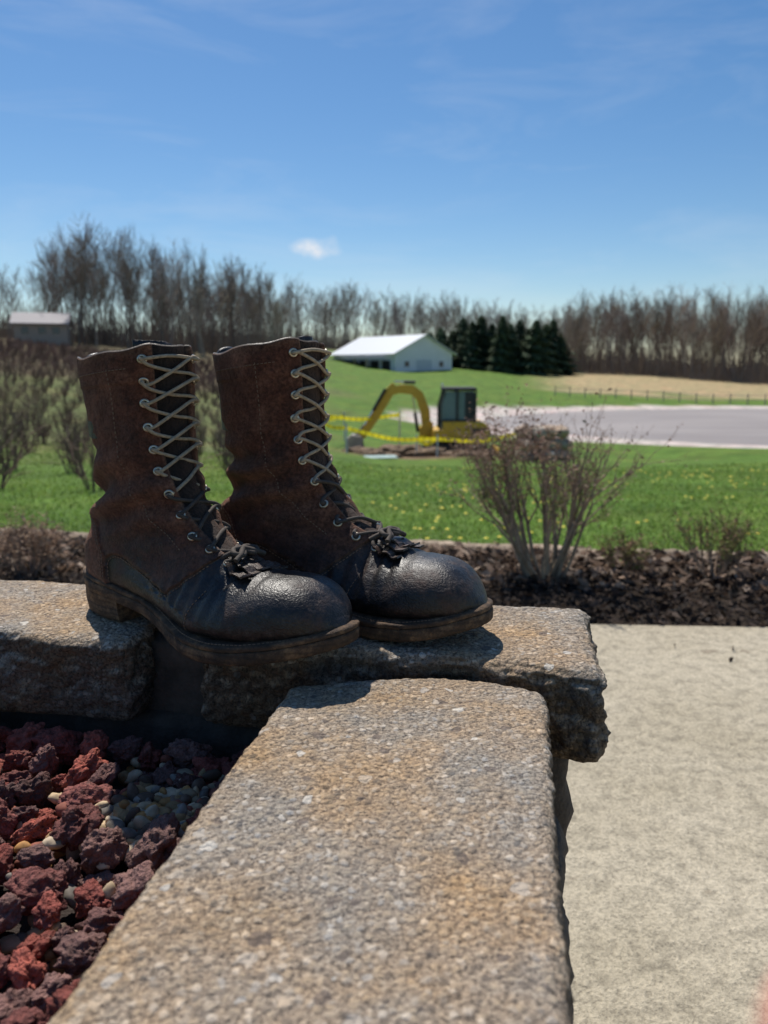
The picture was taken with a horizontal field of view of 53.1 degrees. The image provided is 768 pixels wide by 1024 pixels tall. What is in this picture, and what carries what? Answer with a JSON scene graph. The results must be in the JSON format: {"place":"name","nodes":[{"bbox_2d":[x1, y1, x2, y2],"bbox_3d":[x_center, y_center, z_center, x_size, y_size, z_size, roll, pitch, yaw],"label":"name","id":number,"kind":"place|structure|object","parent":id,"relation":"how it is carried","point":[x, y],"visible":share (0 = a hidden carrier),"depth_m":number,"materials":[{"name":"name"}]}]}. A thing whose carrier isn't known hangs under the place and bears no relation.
{"place":"outdoors","nodes":[
{"label":"outdoors","id":0,"kind":"place"},
{"bbox_2d":[0,337,767,551],"bbox_3d":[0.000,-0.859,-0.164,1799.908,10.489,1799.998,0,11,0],"label":"ground","id":1,"kind":"structure","parent":0,"point":[353,390],"depth_m":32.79,"materials":[{"name":"green plant"}]},
{"bbox_2d":[0,340,58,447],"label":"bare shrub","id":2,"kind":"object","parent":1,"relation":"on","point":[11,423],"visible":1,"depth_m":6.44,"materials":[{"name":"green plant"}]},
{"bbox_2d":[9,312,72,344],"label":"farmhouse","id":3,"kind":"object","parent":1,"relation":"on","point":[50,327],"visible":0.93,"depth_m":106.67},
{"bbox_2d":[21,327,28,333],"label":"window","id":4,"kind":"structure","parent":3,"relation":"in","point":[24,330],"depth_m":105.67,"materials":[{"name":"grey glass"}]},
{"bbox_2d":[38,327,45,333],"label":"window","id":5,"kind":"structure","parent":3,"relation":"in","point":[42,330],"depth_m":106.32,"materials":[{"name":"grey glass"}]},
{"bbox_2d":[52,327,59,333],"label":"window","id":6,"kind":"structure","parent":3,"relation":"in","point":[56,330],"depth_m":106.84,"materials":[{"name":"grey glass"}]},
{"bbox_2d":[0,750,158,1016],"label":"planter soil","id":7,"kind":"structure","parent":1,"relation":"on","point":[68,916],"depth_m":0.58,"materials":[{"name":"black soil"}]},
{"bbox_2d":[0,755,224,992],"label":"pea gravel","id":8,"kind":"structure","parent":7,"relation":"on","point":[132,810],"depth_m":0.62,"materials":[{"name":"grey gravel"}]},
{"bbox_2d":[0,721,248,1023],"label":"lava rocks","id":9,"kind":"object","parent":7,"relation":"on","point":[37,886],"visible":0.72,"depth_m":0.56,"materials":[{"name":"stone"}]},
{"bbox_2d":[0,336,233,490],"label":"berry bush rows","id":10,"kind":"object","parent":1,"relation":"on","point":[39,351],"visible":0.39,"depth_m":29.77,"materials":[{"name":"green plant"}]},
{"bbox_2d":[0,213,293,354],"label":"bare trees","id":11,"kind":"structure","parent":1,"relation":"on","point":[81,273],"depth_m":118.28,"materials":[{"name":"brown plant"}]},
{"bbox_2d":[0,709,573,922],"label":"stone wall","id":12,"kind":"structure","parent":1,"relation":"on","point":[161,730],"depth_m":0.76,"materials":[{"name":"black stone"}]},
{"bbox_2d":[0,580,157,720],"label":"cap","id":13,"kind":"object","parent":12,"relation":"on","point":[65,649],"visible":0.81,"depth_m":0.74,"materials":[{"name":"stone"}]},
{"bbox_2d":[147,630,204,716],"bbox_3d":[-0.192,0.158,0.817,0.125,0.089,0.126,2,11,10],"label":"mortar joint","id":14,"kind":"object","parent":12,"relation":"on","point":[178,679],"visible":0.25,"depth_m":0.76,"materials":[{"name":"grey concrete"}]},
{"bbox_2d":[200,605,610,762],"bbox_3d":[0.017,0.154,0.765,0.389,0.092,0.200,2,11,10],"label":"cap cross","id":15,"kind":"object","parent":12,"relation":"on","point":[548,654],"visible":0.44,"depth_m":0.69,"materials":[{"name":"stone"}]},
{"bbox_2d":[77,340,359,666],"bbox_3d":[-0.171,-0.021,0.714,0.339,0.273,0.124,8,13,35],"label":"leather boot","id":16,"kind":"object","parent":15,"relation":"on","point":[177,564],"visible":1,"depth_m":0.70,"materials":[{"name":"brown leather"}]},
{"bbox_2d":[212,336,492,641],"bbox_3d":[-0.044,-0.034,0.768,0.334,0.279,0.124,6,12,28],"label":"leather boot","id":17,"kind":"object","parent":15,"relation":"on","point":[289,503],"visible":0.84,"depth_m":0.75,"materials":[{"name":"brown leather"}]},
{"bbox_2d":[344,435,363,448],"bbox_3d":[-1.050,-2.430,28.140,0.800,0.760,0.040,0,11,0],"label":"bucket side","id":18,"kind":"object","parent":1,"relation":"on","point":[354,441],"visible":0.61,"depth_m":28.09,"materials":[{"name":"metal"}]},
{"bbox_2d":[146,273,594,355],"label":"bare trees background","id":19,"kind":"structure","parent":1,"relation":"on","point":[443,314],"depth_m":192.04,"materials":[{"name":"brown plant"}]},
{"bbox_2d":[363,455,397,458],"bbox_3d":[-0.100,-1.617,22.595,0.950,0.030,0.500,-2,14,-11],"label":"plywood sheet","id":20,"kind":"object","parent":1,"relation":"on","point":[383,456],"visible":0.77,"depth_m":22.57,"materials":[{"name":"white wood"}]},
{"bbox_2d":[0,527,767,626],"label":"mulch bed","id":21,"kind":"object","parent":1,"relation":"on","point":[663,588],"visible":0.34,"depth_m":3.20,"materials":[{"name":"brown wood"}]},
{"bbox_2d":[0,506,69,579],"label":"shrub","id":22,"kind":"object","parent":21,"relation":"on","point":[35,536],"visible":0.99,"depth_m":3.34,"materials":[{"name":"brown plant"}]},
{"bbox_2d":[433,383,696,585],"bbox_3d":[0.729,-0.107,3.175,1.042,0.881,0.846,4,12,21],"label":"bare shrub","id":23,"kind":"object","parent":21,"relation":"on","point":[520,545],"visible":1,"depth_m":3.22,"materials":[{"name":"brown plant"}]},
{"bbox_2d":[594,524,663,571],"bbox_3d":[1.059,0.173,3.385,0.269,0.243,0.263,0,11,0],"label":"shrub","id":24,"kind":"object","parent":21,"relation":"on","point":[629,552],"visible":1,"depth_m":3.37,"materials":[{"name":"brown plant"}]},
{"bbox_2d":[658,491,764,583],"bbox_3d":[1.418,0.102,3.326,0.450,0.406,0.348,10,14,42],"label":"shrub","id":25,"kind":"object","parent":21,"relation":"on","point":[730,539],"visible":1,"depth_m":3.27,"materials":[{"name":"brown plant"}]},
{"bbox_2d":[0,292,767,383],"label":"woodland undergrowth","id":26,"kind":"object","parent":1,"relation":"on","point":[700,370],"visible":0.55,"depth_m":144.04,"materials":[{"name":"brown plant"}]},
{"bbox_2d":[0,527,767,564],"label":"bed edging","id":27,"kind":"object","parent":1,"relation":"on","point":[452,543],"visible":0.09,"depth_m":3.79,"materials":[{"name":"soil"}]},
{"bbox_2d":[330,334,456,371],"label":"barn","id":28,"kind":"structure","parent":1,"relation":"on","point":[412,353],"depth_m":120.69,"materials":[{"name":"white metal"}]},
{"bbox_2d":[417,360,431,370],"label":"gable door","id":29,"kind":"structure","parent":28,"relation":"in","point":[422,365],"depth_m":120.21,"materials":[{"name":"metal"}]},
{"bbox_2d":[341,444,498,457],"bbox_3d":[1.177,-1.889,26.385,5.508,0.840,2.579,0,11,0],"label":"dirt pile","id":30,"kind":"object","parent":1,"relation":"on","point":[401,451],"visible":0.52,"depth_m":26.09,"materials":[{"name":"brown soil"}]},
{"bbox_2d":[325,411,515,456],"bbox_3d":[1.100,-2.801,27.765,7.061,1.927,6.470,0,11,0],"label":"caution tape","id":31,"kind":"object","parent":1,"relation":"on","point":[420,439],"visible":0.66,"depth_m":25.28,"materials":[{"name":"yellow plastic"}]},
{"bbox_2d":[425,444,486,448],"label":"track","id":32,"kind":"structure","parent":1,"relation":"on","point":[447,446],"depth_m":27.23,"materials":[{"name":"rubber"}]},
{"bbox_2d":[427,315,582,376],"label":"pine trees","id":33,"kind":"object","parent":1,"relation":"on","point":[478,346],"visible":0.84,"depth_m":130.75,"materials":[{"name":"green plant"}]},
{"bbox_2d":[513,424,572,460],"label":"stacked boulders","id":34,"kind":"object","parent":1,"relation":"on","point":[563,435],"visible":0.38,"depth_m":22.53,"materials":[{"name":"stone"}]},
{"bbox_2d":[369,467,759,538],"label":"dandelions","id":35,"kind":"object","parent":1,"relation":"on","point":[540,502],"visible":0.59,"depth_m":8.04,"materials":[{"name":"yellow plant"}]},
{"bbox_2d":[554,386,765,404],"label":"wooden fence","id":36,"kind":"object","parent":1,"relation":"on","point":[631,395],"visible":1,"depth_m":80.95,"materials":[{"name":"brown wood"}]},
{"bbox_2d":[557,280,767,381],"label":"bare trees woodland","id":37,"kind":"object","parent":1,"relation":"on","point":[719,331],"visible":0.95,"depth_m":149.61,"materials":[{"name":"brown plant"}]},
{"bbox_2d":[0,0,767,366],"label":"sky","id":38,"kind":"structure","parent":0,"point":[538,153],"materials":[{"name":"blue"}]},
{"bbox_2d":[456,388,458,421],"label":"cab pillar","id":39,"kind":"structure","parent":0,"point":[457,398],"depth_m":26.98,"materials":[{"name":"black metal"}]},
{"bbox_2d":[441,419,474,421],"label":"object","id":40,"kind":"structure","parent":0,"point":[453,420],"depth_m":27.10,"materials":[{"name":"black metal"}]},
{"bbox_2d":[482,409,767,445],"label":"paved road","id":41,"kind":"structure","parent":0,"point":[733,426],"depth_m":53.65,"materials":[{"name":"grey asphalt"}]},
{"bbox_2d":[562,624,767,1023],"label":"patio","id":42,"kind":"structure","parent":0,"point":[665,897],"depth_m":1.50,"materials":[{"name":"concrete"}]},
{"bbox_2d":[555,816,574,1020],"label":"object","id":43,"kind":"object","parent":42,"relation":"on","point":[561,845],"visible":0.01,"depth_m":0.56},
{"bbox_2d":[48,678,574,1023],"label":"cap","id":44,"kind":"object","parent":43,"relation":"on","point":[372,852],"visible":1,"depth_m":0.40,"materials":[{"name":"stone"}]},
{"bbox_2d":[763,1000,767,1023],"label":"hand","id":45,"kind":"object","parent":44,"relation":"on","point":[766,1015],"visible":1,"depth_m":0.06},
{"bbox_3d":[2.600,-2.579,28.011,0.800,0.140,0.800,0,11,0],"label":"slewing ring","id":46,"kind":"object","parent":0,"visible":0},
{"bbox_2d":[432,419,488,439],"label":"engine house","id":47,"kind":"structure","parent":46,"relation":"on","point":[436,431],"depth_m":27.18,"materials":[{"name":"yellow metal"}]},
{"bbox_2d":[386,384,429,424],"bbox_3d":[0.900,-3.834,28.230,1.638,1.675,0.220,0,11,0],"label":"boom","id":48,"kind":"object","parent":47,"relation":"attached to","point":[416,393],"visible":1,"depth_m":28.04,"materials":[{"name":"yellow metal"}]},
{"bbox_2d":[358,383,395,438],"bbox_3d":[-0.265,-3.684,28.259,1.420,2.090,0.180,0,11,0],"label":"stick","id":49,"kind":"object","parent":48,"relation":"attached to","point":[377,412],"visible":0.79,"depth_m":28.17,"materials":[{"name":"yellow metal"}]},
{"bbox_2d":[372,388,386,410],"bbox_3d":[-0.175,-4.089,28.029,0.557,0.842,0.130,0,11,0],"label":"bucket ram barrel","id":50,"kind":"object","parent":49,"relation":"attached to","point":[379,399],"visible":1,"depth_m":27.98,"materials":[{"name":"metal"}]},
{"bbox_2d":[404,380,415,383],"bbox_3d":[0.938,-4.741,28.058,0.427,0.135,0.130,0,11,0],"label":"stick ram barrel","id":51,"kind":"object","parent":48,"relation":"on","point":[409,381],"visible":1,"depth_m":28.00,"materials":[{"name":"metal"}]},
{"bbox_2d":[412,396,415,412],"bbox_3d":[1.095,-3.947,28.209,0.159,0.596,0.070,0,11,0],"label":"boom ram rod","id":52,"kind":"object","parent":48,"relation":"attached to","point":[413,404],"visible":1,"depth_m":28.19,"materials":[{"name":"silver metal"}]},
{"bbox_2d":[413,412,418,431],"bbox_3d":[1.195,-3.309,28.330,0.232,0.734,0.130,0,11,0],"label":"boom ram barrel","id":53,"kind":"object","parent":48,"relation":"attached to","point":[416,422],"visible":1,"depth_m":28.28,"materials":[{"name":"metal"}]},
{"bbox_2d":[419,420,432,436],"bbox_3d":[1.550,-3.062,28.377,0.500,0.674,0.340,0,11,0],"label":"boom bracket","id":54,"kind":"object","parent":47,"relation":"on","point":[426,427],"visible":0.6,"depth_m":28.21,"materials":[{"name":"yellow metal"}]},
{"bbox_2d":[437,404,438,427],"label":"cab pillar","id":55,"kind":"structure","parent":47,"relation":"on","point":[437,416],"depth_m":28.06,"materials":[{"name":"black metal"}]},
{"bbox_2d":[438,390,442,404],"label":"cab pillar","id":56,"kind":"structure","parent":55,"relation":"on","point":[440,397],"depth_m":27.94,"materials":[{"name":"black metal"}]},
{"bbox_2d":[439,407,440,430],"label":"cab pillar","id":57,"kind":"structure","parent":47,"relation":"on","point":[439,418],"depth_m":27.09,"materials":[{"name":"black metal"}]},
{"bbox_2d":[439,388,445,406],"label":"cab pillar","id":58,"kind":"structure","parent":57,"relation":"on","point":[442,398],"depth_m":26.95,"materials":[{"name":"metal"}]},
{"bbox_2d":[441,391,473,429],"bbox_3d":[2.600,-3.639,27.565,1.140,1.350,0.920,0,11,0],"label":"cab glass","id":59,"kind":"object","parent":47,"relation":"on","point":[448,408],"visible":0.58,"depth_m":27.09,"materials":[{"name":"teal glass"}]},
{"bbox_2d":[440,387,475,390],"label":"cab roof","id":60,"kind":"structure","parent":59,"relation":"on","point":[460,388],"depth_m":26.91,"materials":[{"name":"black metal"}]},
{"bbox_2d":[465,393,474,418],"bbox_3d":[3.020,-3.723,27.066,0.340,0.950,0.030,0,11,0],"label":"cab panel","id":61,"kind":"object","parent":59,"relation":"on","point":[469,397],"visible":0.76,"depth_m":27.05,"materials":[{"name":"black metal"}]},
{"bbox_2d":[443,422,472,430],"bbox_3d":[2.600,-3.026,27.147,1.050,0.320,0.030,0,11,0],"label":"cab door panel","id":62,"kind":"structure","parent":47,"relation":"on","point":[449,426],"depth_m":27.13,"materials":[{"name":"yellow metal"}]},
{"bbox_2d":[474,388,476,422],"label":"cab pillar","id":63,"kind":"structure","parent":47,"relation":"on","point":[475,410],"depth_m":27.01,"materials":[{"name":"metal"}]},
{"bbox_2d":[472,428,483,433],"bbox_3d":[3.320,-2.852,27.144,0.450,0.200,0.020,0,11,0],"label":"engine vent","id":64,"kind":"object","parent":47,"relation":"attached to","point":[477,429],"visible":0.59,"depth_m":27.12,"materials":[{"name":"black metal"}]}
]}

